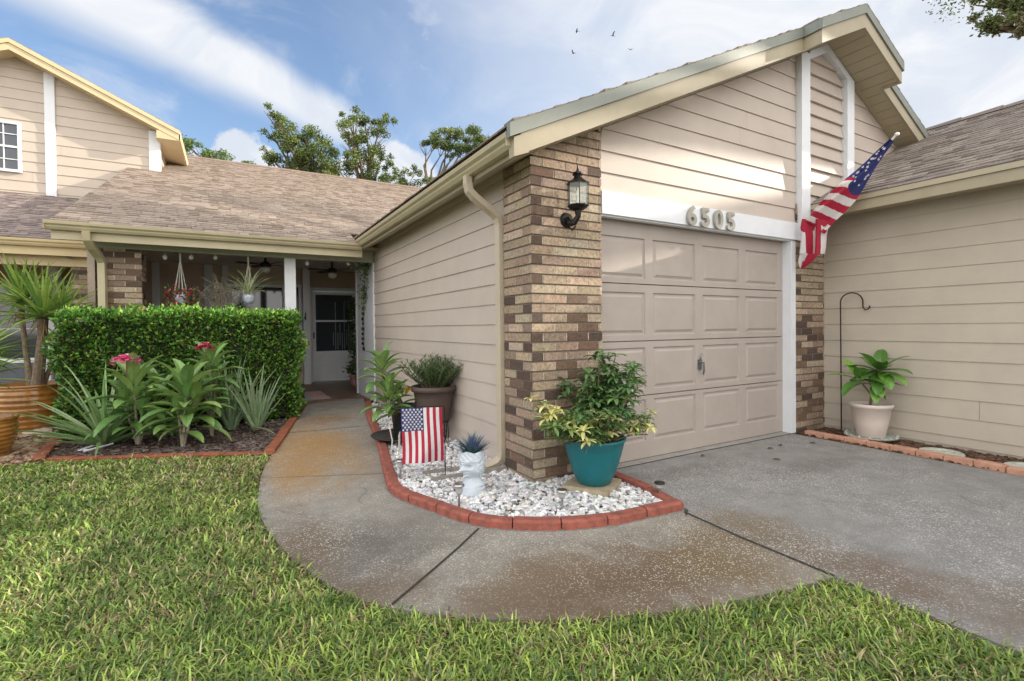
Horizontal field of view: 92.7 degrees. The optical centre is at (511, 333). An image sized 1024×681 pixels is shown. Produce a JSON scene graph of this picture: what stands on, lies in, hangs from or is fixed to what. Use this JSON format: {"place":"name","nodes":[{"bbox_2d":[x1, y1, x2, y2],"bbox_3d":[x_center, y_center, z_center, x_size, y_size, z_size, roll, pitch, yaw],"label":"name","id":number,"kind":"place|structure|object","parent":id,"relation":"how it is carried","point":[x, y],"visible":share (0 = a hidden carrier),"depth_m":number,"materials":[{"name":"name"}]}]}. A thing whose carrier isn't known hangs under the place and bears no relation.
{"place":"outdoors","nodes":[
{"label":"outdoors","id":0,"kind":"place"},
{"bbox_2d":[0,358,56,383],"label":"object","id":1,"kind":"object","parent":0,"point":[20,372],"visible":0.14,"depth_m":7.06,"materials":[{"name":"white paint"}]},
{"bbox_2d":[1,438,65,468],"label":"river rock bed base","id":2,"kind":"object","parent":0,"point":[32,462],"visible":0.17,"depth_m":4.70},
{"bbox_2d":[0,432,64,466],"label":"river rocks","id":3,"kind":"object","parent":2,"relation":"on","point":[28,451],"visible":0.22,"depth_m":5.11,"materials":[{"name":"stone"}]},
{"bbox_2d":[0,313,49,455],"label":"potted yucca","id":4,"kind":"object","parent":3,"relation":"on","point":[9,425],"visible":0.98,"depth_m":4.92,"materials":[{"name":"orange ceramic"}]},
{"bbox_2d":[22,428,54,436],"bbox_3d":[-5.628,1.189,5.834,0.309,0.118,0.240,-1,1,-30],"label":"grey rock","id":5,"kind":"object","parent":3,"relation":"on","point":[47,429],"visible":0.48,"depth_m":5.78,"materials":[{"name":"stone"}]},
{"bbox_2d":[0,251,109,433],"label":"potted yucca","id":6,"kind":"object","parent":3,"relation":"on","point":[22,291],"visible":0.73,"depth_m":6.07,"materials":[{"name":"plant"}]},
{"bbox_2d":[31,451,49,462],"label":"edging brick","id":7,"kind":"object","parent":2,"relation":"on","point":[38,455],"visible":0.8,"depth_m":4.81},
{"bbox_2d":[37,446,53,453],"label":"edging brick","id":8,"kind":"object","parent":2,"relation":"on","point":[48,448],"visible":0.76,"depth_m":5.07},
{"bbox_2d":[0,37,192,381],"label":"two storey house","id":9,"kind":"structure","parent":0,"point":[68,137],"depth_m":9.78,"materials":[{"name":"wood"}]},
{"bbox_2d":[0,120,21,172],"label":"window","id":10,"kind":"structure","parent":9,"relation":"in","point":[10,131],"depth_m":9.57,"materials":[{"name":"white paint"}]},
{"bbox_2d":[0,284,71,357],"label":"window","id":11,"kind":"structure","parent":9,"relation":"in","point":[16,336],"depth_m":8.87,"materials":[{"name":"white paint"}]},
{"bbox_2d":[47,416,288,460],"bbox_3d":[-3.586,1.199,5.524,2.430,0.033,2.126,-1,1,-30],"label":"dark mulch","id":12,"kind":"object","parent":0,"point":[245,442],"visible":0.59,"depth_m":5.33,"materials":[{"name":"wood"}]},
{"bbox_2d":[46,456,77,462],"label":"edging brick","id":13,"kind":"object","parent":12,"relation":"on","point":[58,458],"visible":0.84,"depth_m":4.74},
{"bbox_2d":[72,455,101,461],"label":"edging brick","id":14,"kind":"object","parent":12,"relation":"on","point":[80,458],"visible":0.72,"depth_m":4.76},
{"bbox_2d":[78,443,113,451],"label":"plant labels","id":15,"kind":"object","parent":12,"relation":"on","point":[85,449],"visible":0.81,"depth_m":5.08,"materials":[{"name":"white paint"}]},
{"bbox_2d":[1,362,201,455],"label":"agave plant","id":16,"kind":"object","parent":12,"relation":"on","point":[104,436],"visible":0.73,"depth_m":5.12,"materials":[{"name":"green plant"}]},
{"bbox_2d":[98,455,125,459],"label":"edging brick","id":17,"kind":"object","parent":12,"relation":"on","point":[112,456],"visible":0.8,"depth_m":4.77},
{"bbox_2d":[80,352,194,443],"bbox_3d":[-4.029,0.715,5.309,1.018,1.050,0.952,-1,1,-44],"label":"plumeria plant","id":18,"kind":"object","parent":12,"relation":"on","point":[133,370],"visible":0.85,"depth_m":5.21,"materials":[{"name":"green plant"}]},
{"bbox_2d":[123,453,152,460],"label":"edging brick","id":19,"kind":"object","parent":12,"relation":"on","point":[137,456],"visible":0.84,"depth_m":4.79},
{"bbox_2d":[149,453,176,460],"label":"edging brick","id":20,"kind":"object","parent":12,"relation":"on","point":[156,456],"visible":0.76,"depth_m":4.80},
{"bbox_2d":[39,301,309,439],"bbox_3d":[-4.185,0.407,6.373,2.839,1.652,0.926,-1,1,-30],"label":"clipped hedge","id":21,"kind":"object","parent":12,"relation":"on","point":[268,339],"visible":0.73,"depth_m":6.04,"materials":[{"name":"green plant"}]},
{"bbox_2d":[132,357,235,445],"bbox_3d":[-3.483,0.746,5.241,0.921,0.977,0.845,-1,1,-30],"label":"plumeria plant","id":22,"kind":"object","parent":12,"relation":"on","point":[186,385],"visible":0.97,"depth_m":5.17,"materials":[{"name":"green plant"}]},
{"bbox_2d":[174,452,201,458],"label":"edging brick","id":23,"kind":"object","parent":12,"relation":"on","point":[193,454],"visible":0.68,"depth_m":4.83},
{"bbox_2d":[173,340,243,435],"bbox_3d":[-3.557,0.650,5.743,0.750,1.151,0.769,-1,1,-30],"label":"plumeria plant","id":24,"kind":"object","parent":12,"relation":"on","point":[211,352],"visible":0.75,"depth_m":5.70,"materials":[{"name":"green plant"}]},
{"bbox_2d":[199,451,226,458],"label":"edging brick","id":25,"kind":"object","parent":12,"relation":"on","point":[205,454],"visible":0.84,"depth_m":4.83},
{"bbox_2d":[224,451,250,455],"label":"edging brick","id":26,"kind":"object","parent":12,"relation":"on","point":[237,453],"visible":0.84,"depth_m":4.85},
{"bbox_2d":[204,354,276,429],"bbox_3d":[-3.381,0.678,5.998,0.983,0.982,0.949,-1,1,-30],"label":"aloe plant","id":27,"kind":"object","parent":12,"relation":"on","point":[231,418],"visible":0.69,"depth_m":5.88,"materials":[{"name":"green plant"}]},
{"bbox_2d":[227,364,285,434],"bbox_3d":[-3.075,0.751,5.867,0.763,0.833,0.886,-1,1,-6],"label":"aloe plant","id":28,"kind":"object","parent":12,"relation":"on","point":[255,412],"visible":0.94,"depth_m":5.86,"materials":[{"name":"green plant"}]},
{"bbox_2d":[250,451,275,454],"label":"edging brick","id":29,"kind":"object","parent":12,"relation":"on","point":[260,453],"visible":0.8,"depth_m":4.87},
{"bbox_2d":[264,445,277,451],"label":"edging brick","id":30,"kind":"object","parent":12,"relation":"on","point":[271,448],"visible":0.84,"depth_m":4.96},
{"bbox_2d":[269,441,281,447],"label":"edging brick","id":31,"kind":"object","parent":12,"relation":"on","point":[278,443],"visible":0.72,"depth_m":5.21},
{"bbox_2d":[272,436,284,441],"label":"edging brick","id":32,"kind":"object","parent":12,"relation":"on","point":[280,438],"visible":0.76,"depth_m":5.43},
{"bbox_2d":[301,379,370,403],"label":"porch floor","id":33,"kind":"structure","parent":0,"point":[339,390],"depth_m":9.88,"materials":[{"name":"paint"}]},
{"bbox_2d":[304,391,330,400],"bbox_3d":[-3.751,1.135,8.984,0.610,0.026,1.210,-1,1,-30],"label":"door mat","id":34,"kind":"object","parent":33,"relation":"on","point":[314,395],"depth_m":8.96,"materials":[{"name":"fabric"}]},
{"bbox_2d":[341,359,355,384],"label":"potted plant","id":35,"kind":"object","parent":33,"relation":"on","point":[352,368],"visible":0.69,"depth_m":10.52,"materials":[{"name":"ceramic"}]},
{"bbox_2d":[0,400,1023,680],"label":"ground","id":36,"kind":"structure","parent":0,"point":[541,636],"depth_m":2.00,"materials":[{"name":"green plant"}]},
{"bbox_2d":[182,134,255,163],"bbox_3d":[-11.800,-3.268,19.739,2.847,8.916,1.920,-1,1,-8],"label":"shrubby tree","id":37,"kind":"object","parent":36,"relation":"on","point":[206,153],"visible":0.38,"depth_m":19.15,"materials":[{"name":"green plant"}]},
{"bbox_2d":[258,102,344,175],"bbox_3d":[-8.998,-4.216,21.181,3.536,10.718,2.719,-1,1,-30],"label":"oak tree","id":38,"kind":"object","parent":36,"relation":"on","point":[305,155],"visible":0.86,"depth_m":20.82,"materials":[{"name":"green plant"}]},
{"bbox_2d":[335,105,397,181],"bbox_3d":[-6.755,-4.704,22.620,2.898,11.609,2.402,-1,1,-30],"label":"oak tree","id":39,"kind":"object","parent":36,"relation":"on","point":[356,154],"visible":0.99,"depth_m":22.32,"materials":[{"name":"green plant"}]},
{"bbox_2d":[371,163,433,186],"bbox_3d":[-5.165,-3.609,23.487,3.380,9.360,1.715,-1,1,-38],"label":"shrubby tree","id":40,"kind":"object","parent":36,"relation":"on","point":[402,181],"visible":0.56,"depth_m":23.62,"materials":[{"name":"green plant"}]},
{"bbox_2d":[419,123,489,184],"bbox_3d":[-2.305,-5.116,26.027,4.964,12.246,2.505,-1,1,-30],"label":"pine tree","id":41,"kind":"object","parent":36,"relation":"on","point":[447,145],"visible":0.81,"depth_m":25.68,"materials":[{"name":"green plant"}]},
{"bbox_2d":[43,3,953,482],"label":"garage house","id":42,"kind":"structure","parent":36,"relation":"on","point":[669,263],"depth_m":5.19,"materials":[{"name":"beige"}]},
{"bbox_2d":[163,253,199,306],"bbox_3d":[-4.718,-0.766,6.976,0.428,0.812,0.442,-1,1,-39],"label":"hanging basket","id":43,"kind":"object","parent":42,"relation":"hanging from","point":[180,299],"visible":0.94,"depth_m":6.94,"materials":[{"name":"plant"}]},
{"bbox_2d":[197,273,255,308],"bbox_3d":[-4.396,-0.641,7.544,0.807,0.564,0.495,-1,1,-30],"label":"twig decoration","id":44,"kind":"object","parent":42,"relation":"attached to","point":[218,299],"visible":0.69,"depth_m":7.47},
{"bbox_2d":[212,257,282,304],"bbox_3d":[-4.001,-0.808,7.447,1.099,0.754,0.968,-1,1,-44],"label":"hanging basket","id":45,"kind":"object","parent":42,"relation":"hanging from","point":[248,297],"visible":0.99,"depth_m":7.35,"materials":[{"name":"plant"}]},
{"bbox_2d":[228,283,284,321],"bbox_3d":[-5.482,-0.380,10.537,1.090,1.370,0.050,-1,1,-30],"label":"window","id":46,"kind":"structure","parent":42,"relation":"in","point":[275,300],"depth_m":10.61,"materials":[{"name":"white paint"}]},
{"bbox_2d":[235,258,283,272],"bbox_3d":[-4.463,-1.261,8.843,0.792,0.340,0.792,-1,1,-8],"label":"ceiling fan","id":47,"kind":"object","parent":42,"relation":"hanging from","point":[264,264],"visible":0.94,"depth_m":8.78,"materials":[{"name":"metal"}]},
{"bbox_2d":[296,284,301,345],"bbox_3d":[-4.839,-0.276,10.907,0.270,1.640,0.050,-1,1,-30],"label":"window","id":48,"kind":"structure","parent":42,"relation":"in","point":[298,286],"depth_m":10.94,"materials":[{"name":"white paint"}]},
{"bbox_2d":[307,261,352,277],"bbox_3d":[-3.571,-1.272,9.701,0.792,0.360,0.792,-1,1,-8],"label":"ceiling fan","id":49,"kind":"object","parent":42,"relation":"hanging from","point":[332,271],"visible":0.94,"depth_m":9.64,"materials":[{"name":"metal"}]},
{"bbox_2d":[312,291,355,380],"bbox_3d":[-4.194,0.056,11.562,0.960,2.085,0.090,-1,1,-30],"label":"front door","id":50,"kind":"structure","parent":42,"relation":"in","point":[331,345],"depth_m":11.54,"materials":[{"name":"paint"}]},
{"bbox_2d":[344,297,355,363],"bbox_3d":[-3.616,-0.082,11.317,0.540,1.670,0.418,-1,1,-30],"label":"door garland","id":51,"kind":"object","parent":42,"relation":"attached to","point":[350,307],"depth_m":11.24,"materials":[{"name":"green plant"}]},
{"bbox_2d":[350,262,369,303],"bbox_3d":[-2.532,-0.927,8.340,0.320,0.819,0.768,-1,1,-6],"label":"hanging vine","id":52,"kind":"object","parent":42,"relation":"hanging from","point":[362,265],"visible":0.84,"depth_m":8.46,"materials":[{"name":"green plant"}]},
{"bbox_2d":[356,288,366,313],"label":"wall vine","id":53,"kind":"object","parent":42,"relation":"attached to","point":[363,301],"depth_m":8.66,"materials":[{"name":"green plant"}]},
{"bbox_2d":[361,307,364,350],"bbox_3d":[-2.685,-0.086,8.781,0.064,0.788,0.095,-1,1,-30],"label":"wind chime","id":54,"kind":"object","parent":42,"relation":"attached to","point":[362,333],"visible":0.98,"depth_m":8.77,"materials":[{"name":"metal"}]},
{"bbox_2d":[560,164,588,230],"bbox_3d":[0.517,-1.084,3.889,0.184,0.522,0.211,-1,1,-30],"label":"wall lantern","id":55,"kind":"object","parent":42,"relation":"attached to","point":[567,220],"depth_m":3.86,"materials":[{"name":"metal"}]},
{"bbox_2d":[601,219,782,462],"bbox_3d":[1.928,0.065,4.947,2.752,2.186,0.119,-1,1,-30],"label":"garage door","id":56,"kind":"structure","parent":42,"relation":"in","point":[701,312],"depth_m":4.90,"materials":[{"name":"paint"}]},
{"bbox_2d":[798,132,898,268],"bbox_3d":[3.489,-1.346,5.153,0.172,1.241,0.960,-1,1,-30],"label":"house flag","id":57,"kind":"object","parent":42,"relation":"attached to","point":[835,204],"visible":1,"depth_m":5.25,"materials":[{"name":"fabric"}]},
{"bbox_2d":[810,99,1023,458],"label":"neighbour house","id":58,"kind":"structure","parent":36,"relation":"on","point":[930,272],"depth_m":4.95,"materials":[{"name":"beige"}]},
{"bbox_2d":[922,0,1023,39],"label":"live oak","id":59,"kind":"object","parent":36,"relation":"on","point":[1012,11],"visible":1,"depth_m":10.17,"materials":[{"name":"green plant"}]},
{"bbox_2d":[0,0,1023,291],"label":"sky","id":60,"kind":"structure","parent":0,"point":[207,69],"materials":[{"name":"blue"}]},
{"bbox_2d":[365,412,683,531],"bbox_3d":[-0.980,1.200,5.479,1.684,0.046,5.938,-1,1,-30],"label":"gravel bed base","id":61,"kind":"object","parent":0,"point":[511,510],"visible":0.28,"depth_m":3.19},
{"bbox_2d":[377,441,387,451],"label":"edging brick","id":62,"kind":"object","parent":61,"relation":"on","point":[381,444],"visible":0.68,"depth_m":4.99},
{"bbox_2d":[379,446,389,456],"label":"edging brick","id":63,"kind":"object","parent":61,"relation":"on","point":[384,450],"visible":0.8,"depth_m":4.72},
{"bbox_2d":[380,454,391,465],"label":"edging brick","id":64,"kind":"object","parent":61,"relation":"on","point":[385,458],"visible":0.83,"depth_m":4.42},
{"bbox_2d":[382,463,395,477],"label":"edging brick","id":65,"kind":"object","parent":61,"relation":"on","point":[387,468],"visible":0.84,"depth_m":4.14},
{"bbox_2d":[385,472,398,490],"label":"edging brick","id":66,"kind":"object","parent":61,"relation":"on","point":[391,479],"visible":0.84,"depth_m":3.85,"materials":[{"name":"brick"}]},
{"bbox_2d":[390,483,413,501],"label":"edging brick","id":67,"kind":"object","parent":61,"relation":"on","point":[400,491],"visible":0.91,"depth_m":3.58,"materials":[{"name":"brick"}]},
{"bbox_2d":[371,402,460,455],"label":"white gravel","id":68,"kind":"structure","parent":61,"relation":"on","point":[383,422],"depth_m":5.84,"materials":[{"name":"stone"}]},
{"bbox_2d":[357,341,415,442],"bbox_3d":[-1.276,0.634,5.239,0.750,1.109,0.714,-1,1,-30],"label":"black pot plumeria","id":69,"kind":"object","parent":68,"relation":"on","point":[390,389],"visible":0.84,"depth_m":5.20,"materials":[{"name":"plant"}]},
{"bbox_2d":[388,424,399,454],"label":"bamboo stakes","id":70,"kind":"object","parent":68,"relation":"on","point":[392,441],"visible":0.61,"depth_m":4.71,"materials":[{"name":"wood"}]},
{"bbox_2d":[399,353,462,442],"bbox_3d":[-0.820,0.694,5.223,0.743,0.984,0.763,-1,1,-30],"label":"potted podocarpus","id":71,"kind":"object","parent":68,"relation":"on","point":[435,388],"visible":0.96,"depth_m":5.08,"materials":[{"name":"plant"}]},
{"bbox_2d":[409,492,442,511],"bbox_3d":[-0.609,1.181,3.412,0.296,0.074,0.092,0,1,41],"label":"edging brick","id":72,"kind":"object","parent":61,"relation":"on","point":[420,500],"visible":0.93,"depth_m":3.37,"materials":[{"name":"brick"}]},
{"bbox_2d":[436,501,474,522],"bbox_3d":[-0.377,1.183,3.218,0.295,0.072,0.094,0,1,39],"label":"edging brick","id":73,"kind":"object","parent":61,"relation":"on","point":[452,511],"visible":0.91,"depth_m":3.18,"materials":[{"name":"brick"}]},
{"bbox_2d":[469,512,512,529],"bbox_3d":[-0.130,1.184,3.071,0.288,0.069,0.103,0,1,20],"label":"edging brick","id":74,"kind":"object","parent":61,"relation":"on","point":[490,521],"visible":0.98,"depth_m":3.04,"materials":[{"name":"brick"}]},
{"bbox_2d":[391,446,662,517],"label":"white gravel","id":75,"kind":"structure","parent":61,"relation":"on","point":[505,491],"depth_m":3.54,"materials":[{"name":"gravel"}]},
{"bbox_2d":[396,458,403,478],"bbox_3d":[-0.899,1.119,3.944,0.076,0.210,0.076,-1,1,-30],"label":"solar light","id":76,"kind":"object","parent":75,"relation":"on","point":[399,463],"visible":0.77,"depth_m":3.93,"materials":[{"name":"silver metal"}]},
{"bbox_2d":[400,406,445,474],"bbox_3d":[-0.714,0.909,3.924,0.356,0.646,0.081,-1,1,-16],"label":"garden flag","id":77,"kind":"object","parent":75,"relation":"on","point":[423,440],"visible":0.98,"depth_m":3.92,"materials":[{"name":"fabric"}]},
{"bbox_2d":[453,482,464,506],"bbox_3d":[-0.356,1.117,3.287,0.076,0.220,0.076,-1,1,-30],"label":"solar light","id":78,"kind":"object","parent":75,"relation":"on","point":[458,486],"visible":0.93,"depth_m":3.27,"materials":[{"name":"silver metal"}]},
{"bbox_2d":[422,464,505,480],"bbox_3d":[-0.398,1.164,4.118,0.666,0.065,0.232,-1,1,-27],"label":"splash block","id":79,"kind":"object","parent":75,"relation":"on","point":[501,467],"depth_m":4.08,"materials":[{"name":"concrete"}]},
{"bbox_2d":[451,430,493,497],"bbox_3d":[-0.297,0.962,3.600,0.346,0.480,0.382,-1,1,-30],"label":"bust planter","id":80,"kind":"object","parent":75,"relation":"on","point":[471,459],"visible":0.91,"depth_m":3.54,"materials":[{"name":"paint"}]},
{"bbox_2d":[556,488,567,508],"bbox_3d":[0.335,1.131,3.269,0.076,0.180,0.076,-1,1,-30],"label":"solar light","id":81,"kind":"object","parent":75,"relation":"on","point":[562,492],"visible":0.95,"depth_m":3.25,"materials":[{"name":"silver metal"}]},
{"bbox_2d":[562,476,621,496],"bbox_3d":[0.616,1.151,3.724,0.354,0.042,0.367,0,1,30],"label":"paver slab","id":82,"kind":"object","parent":75,"relation":"on","point":[573,484],"depth_m":3.61,"materials":[{"name":"concrete"}]},
{"bbox_2d":[522,348,657,486],"bbox_3d":[0.623,0.622,3.694,1.269,1.011,0.822,-1,1,-30],"label":"teal planter","id":83,"kind":"object","parent":82,"relation":"on","point":[593,442],"visible":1,"depth_m":3.56,"materials":[{"name":"plastic"}]},
{"bbox_2d":[513,516,560,530],"bbox_3d":[0.154,1.179,3.020,0.293,0.074,0.098,-1,1,2],"label":"edging brick","id":84,"kind":"object","parent":61,"relation":"on","point":[538,523],"visible":0.98,"depth_m":2.98,"materials":[{"name":"brick"}]},
{"bbox_2d":[560,513,606,529],"bbox_3d":[0.446,1.176,3.042,0.293,0.073,0.097,-1,1,-11],"label":"edging brick","id":85,"kind":"object","parent":61,"relation":"on","point":[586,521],"visible":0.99,"depth_m":3.01,"materials":[{"name":"brick"}]},
{"bbox_2d":[613,471,626,478],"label":"edging brick","id":86,"kind":"object","parent":61,"relation":"on","point":[617,474],"visible":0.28,"depth_m":3.91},
{"bbox_2d":[604,506,646,524],"bbox_3d":[0.727,1.174,3.131,0.294,0.069,0.094,-1,1,-23],"label":"edging brick","id":87,"kind":"object","parent":61,"relation":"on","point":[626,515],"visible":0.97,"depth_m":3.10,"materials":[{"name":"brick"}]},
{"bbox_2d":[619,476,652,491],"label":"edging brick","id":88,"kind":"object","parent":61,"relation":"on","point":[636,483],"visible":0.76,"depth_m":3.71,"materials":[{"name":"brick"}]},
{"bbox_2d":[654,480,664,492],"bbox_3d":[1.057,1.135,3.499,0.076,0.150,0.076,-1,1,-30],"label":"solar light","id":89,"kind":"object","parent":61,"relation":"on","point":[659,484],"visible":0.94,"depth_m":3.48,"materials":[{"name":"silver metal"}]},
{"bbox_2d":[640,498,681,516],"bbox_3d":[1.002,1.167,3.257,0.297,0.074,0.092,-1,1,-25],"label":"edging brick","id":90,"kind":"object","parent":61,"relation":"on","point":[664,507],"visible":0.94,"depth_m":3.22,"materials":[{"name":"brick"}]},
{"bbox_2d":[645,487,683,509],"bbox_3d":[1.067,1.180,3.446,0.086,0.083,0.340,-1,1,-17],"label":"edging brick","id":91,"kind":"object","parent":61,"relation":"on","point":[662,495],"visible":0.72,"depth_m":3.46,"materials":[{"name":"brick"}]},
{"bbox_2d":[258,398,832,630],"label":"walkway","id":92,"kind":"structure","parent":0,"point":[379,543],"depth_m":2.68,"materials":[{"name":"concrete"}]},
{"bbox_2d":[617,431,790,467],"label":"garage apron paving","id":93,"kind":"structure","parent":0,"point":[644,460],"depth_m":4.87,"materials":[{"name":"concrete"}]},
{"bbox_2d":[616,433,1023,659],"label":"driveway","id":94,"kind":"structure","parent":0,"point":[947,551],"depth_m":3.17,"materials":[{"name":"concrete"}]},
{"bbox_2d":[271,425,1022,604],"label":"pavement joints","id":95,"kind":"object","parent":94,"relation":"on","point":[424,576],"visible":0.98,"depth_m":2.79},
{"bbox_2d":[797,427,1023,475],"bbox_3d":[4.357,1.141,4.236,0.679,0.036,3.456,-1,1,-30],"label":"bark chips","id":96,"kind":"object","parent":0,"point":[968,453],"visible":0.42,"depth_m":4.82,"materials":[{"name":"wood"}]},
{"bbox_2d":[805,430,826,437],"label":"edging brick","id":97,"kind":"object","parent":96,"relation":"on","point":[816,433],"visible":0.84,"depth_m":5.43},
{"bbox_2d":[824,433,846,441],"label":"edging brick","id":98,"kind":"object","parent":96,"relation":"on","point":[834,436],"visible":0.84,"depth_m":5.26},
{"bbox_2d":[840,292,869,429],"bbox_3d":[3.885,0.358,5.535,0.287,1.652,0.033,0,1,41],"label":"shepherd hook","id":99,"kind":"object","parent":96,"relation":"on","point":[841,350],"visible":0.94,"depth_m":5.62,"materials":[{"name":"metal"}]},
{"bbox_2d":[844,436,869,445],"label":"edging brick","id":100,"kind":"object","parent":96,"relation":"on","point":[855,440],"visible":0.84,"depth_m":5.07,"materials":[{"name":"brick"}]},
{"bbox_2d":[844,429,899,442],"bbox_3d":[3.817,1.103,5.198,0.480,0.092,0.488,-1,1,-30],"label":"plant saucer","id":101,"kind":"object","parent":96,"relation":"on","point":[888,438],"visible":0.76,"depth_m":5.11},
{"bbox_2d":[828,349,912,438],"bbox_3d":[3.781,0.636,5.179,0.660,0.919,0.590,-1,1,-3],"label":"cream potted plant","id":102,"kind":"object","parent":101,"relation":"on","point":[871,417],"visible":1,"depth_m":5.10,"materials":[{"name":"green plant"}]},
{"bbox_2d":[866,441,892,450],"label":"edging brick","id":103,"kind":"object","parent":96,"relation":"on","point":[876,444],"visible":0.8,"depth_m":4.88,"materials":[{"name":"brick"}]},
{"bbox_2d":[890,444,918,455],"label":"edging brick","id":104,"kind":"object","parent":96,"relation":"on","point":[906,450],"visible":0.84,"depth_m":4.69,"materials":[{"name":"brick"}]},
{"bbox_2d":[916,450,945,458],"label":"edging brick","id":105,"kind":"object","parent":96,"relation":"on","point":[927,454],"visible":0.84,"depth_m":4.52,"materials":[{"name":"brick"}]},
{"bbox_2d":[919,447,964,456],"bbox_3d":[4.057,1.139,4.621,0.340,0.052,0.340,-1,1,-30],"label":"stepping stone","id":106,"kind":"object","parent":96,"relation":"on","point":[947,451],"visible":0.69,"depth_m":4.63,"materials":[{"name":"stone"}]},
{"bbox_2d":[944,454,976,466],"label":"edging brick","id":107,"kind":"object","parent":96,"relation":"on","point":[962,460],"visible":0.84,"depth_m":4.33,"materials":[{"name":"brick"}]},
{"bbox_2d":[974,459,1008,472],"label":"edging brick","id":108,"kind":"object","parent":96,"relation":"on","point":[991,465],"visible":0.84,"depth_m":4.14,"materials":[{"name":"brick"}]},
{"bbox_2d":[1004,462,1023,467],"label":"stepping stone","id":109,"kind":"object","parent":96,"relation":"on","point":[1018,464],"visible":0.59,"depth_m":4.18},
{"bbox_2d":[1007,466,1023,475],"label":"edging brick","id":110,"kind":"object","parent":96,"relation":"on","point":[1015,470],"visible":0.83,"depth_m":4.01,"materials":[{"name":"brick"}]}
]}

